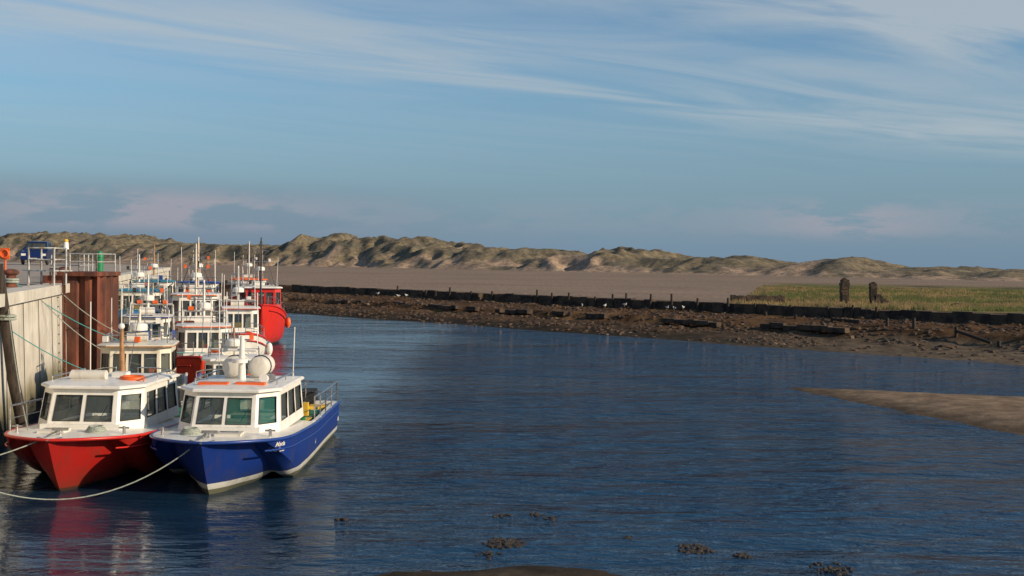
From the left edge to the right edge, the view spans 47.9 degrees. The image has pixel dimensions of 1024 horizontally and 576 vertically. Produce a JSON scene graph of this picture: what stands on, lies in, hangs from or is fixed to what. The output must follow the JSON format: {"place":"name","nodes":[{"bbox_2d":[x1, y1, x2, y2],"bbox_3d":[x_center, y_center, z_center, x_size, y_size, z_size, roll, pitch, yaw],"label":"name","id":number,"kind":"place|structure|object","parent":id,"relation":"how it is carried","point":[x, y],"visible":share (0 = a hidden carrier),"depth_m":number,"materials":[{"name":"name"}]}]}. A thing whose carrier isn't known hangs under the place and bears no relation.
{"place":"outdoors","nodes":[
{"label":"outdoors","id":0,"kind":"place"},
{"bbox_2d":[22,247,71,285],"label":"railing","id":1,"kind":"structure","parent":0,"point":[41,259],"depth_m":35.48,"materials":[{"name":"white metal"}]},
{"bbox_2d":[0,262,169,445],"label":"quay","id":2,"kind":"structure","parent":0,"point":[45,326],"depth_m":32.89,"materials":[{"name":"concrete"}]},
{"bbox_2d":[0,248,9,269],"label":"lifebuoy stand","id":3,"kind":"object","parent":2,"relation":"on","point":[4,253],"visible":1,"depth_m":57.40,"materials":[{"name":"orange paint"}]},
{"bbox_2d":[4,269,19,286],"bbox_3d":[-14.347,-0.286,33.006,0.440,0.520,0.440,1,1,0],"label":"mooring bollard","id":4,"kind":"object","parent":2,"relation":"on","point":[11,279],"visible":0.87,"depth_m":32.87,"materials":[{"name":"metal"}]},
{"bbox_2d":[0,263,28,426],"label":"timber fender pile","id":5,"kind":"object","parent":2,"relation":"attached to","point":[12,381],"visible":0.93,"depth_m":27.31,"materials":[{"name":"wood"}]},
{"bbox_2d":[8,309,28,430],"bbox_3d":[-10.871,1.394,25.241,0.024,2.619,6.314,0,1,-27],"label":"mooring rope","id":6,"kind":"object","parent":2,"relation":"attached to","point":[17,372],"visible":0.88,"depth_m":24.93,"materials":[{"name":"grey fabric"}]},
{"bbox_2d":[0,432,56,454],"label":"mooring rope","id":7,"kind":"object","parent":2,"relation":"attached to","point":[23,446],"visible":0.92,"depth_m":21.50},
{"bbox_2d":[20,241,52,264],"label":"parked car","id":8,"kind":"object","parent":2,"relation":"on","point":[34,253],"visible":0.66,"depth_m":83.60,"materials":[{"name":"blue paint"}]},
{"bbox_2d":[13,332,84,369],"bbox_3d":[-11.571,1.256,28.837,4.338,2.519,0.026,0,2,-40],"label":"mooring rope","id":9,"kind":"object","parent":2,"relation":"attached to","point":[47,352],"visible":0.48,"depth_m":28.79,"materials":[{"name":"white fabric"}]},
{"bbox_2d":[49,268,65,397],"bbox_3d":[-14.532,1.629,36.859,0.615,4.517,0.480,1,1,0],"label":"steel ladder","id":10,"kind":"object","parent":2,"relation":"attached to","point":[63,323],"visible":0.76,"depth_m":36.66,"materials":[{"name":"grey metal"}]},
{"bbox_2d":[63,239,68,248],"bbox_3d":[-18.585,-1.230,47.990,0.260,1.630,0.260,1,1,0],"label":"navigation light","id":11,"kind":"object","parent":2,"relation":"on","point":[65,243],"visible":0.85,"depth_m":47.90,"materials":[{"name":"yellow paint"}]},
{"bbox_2d":[51,253,95,274],"bbox_3d":[-18.441,-0.937,48.608,1.291,1.021,6.724,1,1,-13],"label":"quay railing","id":12,"kind":"object","parent":2,"relation":"on","point":[83,265],"visible":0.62,"depth_m":46.48,"materials":[{"name":"white metal"}]},
{"bbox_2d":[27,284,140,364],"bbox_3d":[-12.770,1.203,35.036,0.028,2.720,4.625,2,1,30],"label":"mooring rope","id":13,"kind":"object","parent":2,"relation":"attached to","point":[74,330],"visible":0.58,"depth_m":34.37,"materials":[{"name":"beige fabric"}]},
{"bbox_2d":[51,283,119,333],"bbox_3d":[-13.814,0.883,38.681,0.028,2.172,5.443,1,1,13],"label":"mooring rope","id":14,"kind":"object","parent":2,"relation":"attached to","point":[87,314],"visible":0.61,"depth_m":37.85,"materials":[{"name":"fabric"}]},
{"bbox_2d":[97,251,103,270],"bbox_3d":[-17.887,-1.024,49.995,0.360,1.150,0.351,1,1,0],"label":"litter bin","id":15,"kind":"object","parent":2,"relation":"on","point":[100,265],"visible":0.64,"depth_m":49.87,"materials":[{"name":"green paint"}]},
{"bbox_2d":[0,435,206,499],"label":"mooring rope","id":16,"kind":"object","parent":2,"relation":"attached to","point":[102,492],"visible":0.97,"depth_m":21.19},
{"bbox_2d":[16,283,205,352],"bbox_3d":[-12.167,1.000,35.532,0.028,2.322,6.473,2,2,39],"label":"mooring rope","id":17,"kind":"object","parent":2,"relation":"attached to","point":[104,334],"visible":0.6,"depth_m":34.75,"materials":[{"name":"beige fabric"}]},
{"bbox_2d":[0,303,1023,575],"bbox_3d":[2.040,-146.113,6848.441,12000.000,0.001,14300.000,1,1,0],"label":"sea water","id":18,"kind":"structure","parent":0,"point":[440,447],"depth_m":24.19,"materials":[{"name":"blue liquid"}]},
{"bbox_2d":[42,271,120,375],"bbox_3d":[-14.832,2.177,39.662,1.900,5.490,2.300,1,1,0],"label":"steel sheet piling","id":19,"kind":"object","parent":18,"relation":"in","point":[98,290],"visible":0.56,"depth_m":38.73,"materials":[{"name":"brown metal"}]},
{"bbox_2d":[69,253,115,271],"bbox_3d":[-14.439,-0.885,39.694,0.956,0.621,1.848,1,1,0],"label":"quay railing","id":20,"kind":"object","parent":19,"relation":"on","point":[96,261],"visible":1,"depth_m":38.79,"materials":[{"name":"white metal"}]},
{"bbox_2d":[4,285,210,490],"bbox_3d":[-8.593,2.019,25.555,2.870,4.200,8.293,1,1,1],"label":"fishing boat","id":21,"kind":"object","parent":18,"relation":"on","point":[100,436],"visible":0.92,"depth_m":23.21,"materials":[{"name":"red paint"}]},
{"bbox_2d":[95,298,188,401],"bbox_3d":[-10.504,2.211,32.482,2.900,3.858,5.845,1,1,-11],"label":"fishing boat","id":22,"kind":"object","parent":18,"relation":"on","point":[164,351],"visible":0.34,"depth_m":31.83,"materials":[{"name":"white paint"}]},
{"bbox_2d":[118,254,166,339],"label":"fishing boat","id":23,"kind":"object","parent":18,"relation":"on","point":[127,297],"visible":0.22,"depth_m":53.38,"materials":[{"name":"white paint"}]},
{"bbox_2d":[118,270,175,368],"bbox_3d":[-14.043,1.558,44.529,2.900,4.534,6.843,0,1,-14],"label":"fishing boat","id":24,"kind":"object","parent":18,"relation":"on","point":[161,330],"visible":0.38,"depth_m":43.64,"materials":[{"name":"white paint"}]},
{"bbox_2d":[132,244,175,312],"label":"fishing boat","id":25,"kind":"object","parent":18,"relation":"on","point":[159,279],"visible":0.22,"depth_m":65.31,"materials":[{"name":"blue paint"}]},
{"bbox_2d":[170,244,220,341],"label":"fishing boat","id":26,"kind":"object","parent":18,"relation":"on","point":[177,296],"visible":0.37,"depth_m":51.11,"materials":[{"name":"white paint"}]},
{"bbox_2d":[170,237,230,316],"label":"fishing boat","id":27,"kind":"object","parent":18,"relation":"on","point":[191,283],"visible":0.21,"depth_m":62.92,"materials":[{"name":"blue paint"}]},
{"bbox_2d":[175,275,230,383],"bbox_3d":[-10.821,1.739,40.434,2.900,4.443,6.644,0,1,-14],"label":"fishing boat","id":28,"kind":"object","parent":18,"relation":"on","point":[190,364],"visible":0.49,"depth_m":39.29,"materials":[{"name":"red paint"}]},
{"bbox_2d":[189,292,262,400],"bbox_3d":[-8.104,2.130,33.549,2.800,4.039,6.046,0,1,-14],"label":"fishing boat","id":29,"kind":"object","parent":18,"relation":"on","point":[211,362],"visible":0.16,"depth_m":33.37,"materials":[{"name":"red paint"},{"name":"white paint"},{"name":"orange paint"}]},
{"bbox_2d":[204,266,272,354],"bbox_3d":[-11.716,1.404,49.229,2.900,4.700,6.644,0,1,-14],"label":"fishing boat","id":30,"kind":"object","parent":18,"relation":"on","point":[237,306],"visible":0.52,"depth_m":48.17,"materials":[{"name":"red paint"}]},
{"bbox_2d":[149,295,340,494],"bbox_3d":[-5.728,2.154,25.758,2.870,4.000,8.894,1,1,0],"label":"fishing boat","id":31,"kind":"object","parent":18,"relation":"on","point":[260,421],"visible":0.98,"depth_m":23.16,"materials":[{"name":"blue paint"}]},
{"bbox_2d":[223,241,267,315],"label":"fishing boat","id":32,"kind":"object","parent":18,"relation":"on","point":[248,264],"visible":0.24,"depth_m":74.65,"materials":[{"name":"red paint"}]},
{"bbox_2d":[230,237,290,343],"bbox_3d":[-13.832,0.344,63.132,3.300,6.150,8.542,0,1,-14],"label":"fishing boat","id":33,"kind":"object","parent":18,"relation":"on","point":[274,321],"visible":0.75,"depth_m":61.20,"materials":[{"name":"red paint"}]},
{"bbox_2d":[334,512,853,575],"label":"seaweed clumps","id":34,"kind":"object","parent":18,"relation":"on","point":[497,542],"visible":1,"depth_m":18.19,"materials":[{"name":"brown plant"}]},
{"bbox_2d":[0,261,1023,575],"bbox_3d":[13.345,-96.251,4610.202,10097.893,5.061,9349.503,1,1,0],"label":"ground","id":35,"kind":"structure","parent":0,"point":[996,413],"depth_m":86.34,"materials":[{"name":"brown sand"}]},
{"bbox_2d":[376,292,684,309],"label":"seagull flock","id":36,"kind":"object","parent":35,"relation":"on","point":[624,304],"visible":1,"depth_m":85.97,"materials":[{"name":"white"}]},
{"bbox_2d":[266,295,849,332],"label":"stone embankment wall","id":37,"kind":"structure","parent":35,"relation":"on","point":[786,327],"depth_m":76.10,"materials":[{"name":"brown stone"}]},
{"bbox_2d":[396,286,877,318],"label":"timber groyne posts","id":38,"kind":"object","parent":35,"relation":"on","point":[728,307],"visible":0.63,"depth_m":85.02,"materials":[{"name":"black wood"}]},
{"bbox_2d":[281,292,1023,361],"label":"rock embankment rubble","id":39,"kind":"object","parent":35,"relation":"on","point":[731,323],"visible":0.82,"depth_m":77.31,"materials":[{"name":"stone"}]},
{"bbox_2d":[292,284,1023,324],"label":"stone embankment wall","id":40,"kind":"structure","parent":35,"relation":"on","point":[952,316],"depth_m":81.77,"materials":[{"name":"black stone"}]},
{"bbox_2d":[730,295,784,302],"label":"stone wall ruin","id":41,"kind":"object","parent":35,"relation":"on","point":[761,298],"visible":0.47,"depth_m":100.99,"materials":[{"name":"stone"}]},
{"bbox_2d":[839,278,849,302],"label":"stone gate pillar","id":42,"kind":"structure","parent":35,"relation":"on","point":[844,285],"depth_m":106.66,"materials":[{"name":"stone"}]},
{"bbox_2d":[869,282,876,303],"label":"stone gate pillar","id":43,"kind":"structure","parent":35,"relation":"on","point":[872,290],"depth_m":106.24,"materials":[{"name":"stone"}]},
{"bbox_2d":[726,285,1023,310],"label":"marsh grass","id":44,"kind":"structure","parent":35,"relation":"on","point":[995,301],"depth_m":117.39,"materials":[{"name":"green plant"}]},
{"bbox_2d":[875,294,888,303],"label":"stone wall ruin","id":45,"kind":"object","parent":35,"relation":"on","point":[880,298],"visible":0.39,"depth_m":106.24,"materials":[{"name":"stone"}]},
{"bbox_2d":[764,312,1000,346],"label":"timber groyne posts","id":46,"kind":"object","parent":35,"relation":"on","point":[956,330],"visible":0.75,"depth_m":66.65,"materials":[{"name":"brown wood"}]},
{"bbox_2d":[887,303,1020,305],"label":"stone rubble heap","id":47,"kind":"object","parent":35,"relation":"on","point":[930,303],"visible":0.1,"depth_m":102.88,"materials":[{"name":"brown stone"}]},
{"bbox_2d":[0,231,1023,280],"bbox_3d":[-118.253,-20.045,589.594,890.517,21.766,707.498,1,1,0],"label":"sand dunes","id":48,"kind":"structure","parent":0,"point":[350,250],"depth_m":546.69,"materials":[{"name":"beige sand"}]},
{"bbox_2d":[0,0,1023,269],"label":"sky","id":49,"kind":"structure","parent":0,"point":[890,131],"materials":[{"name":"blue"}]}
]}

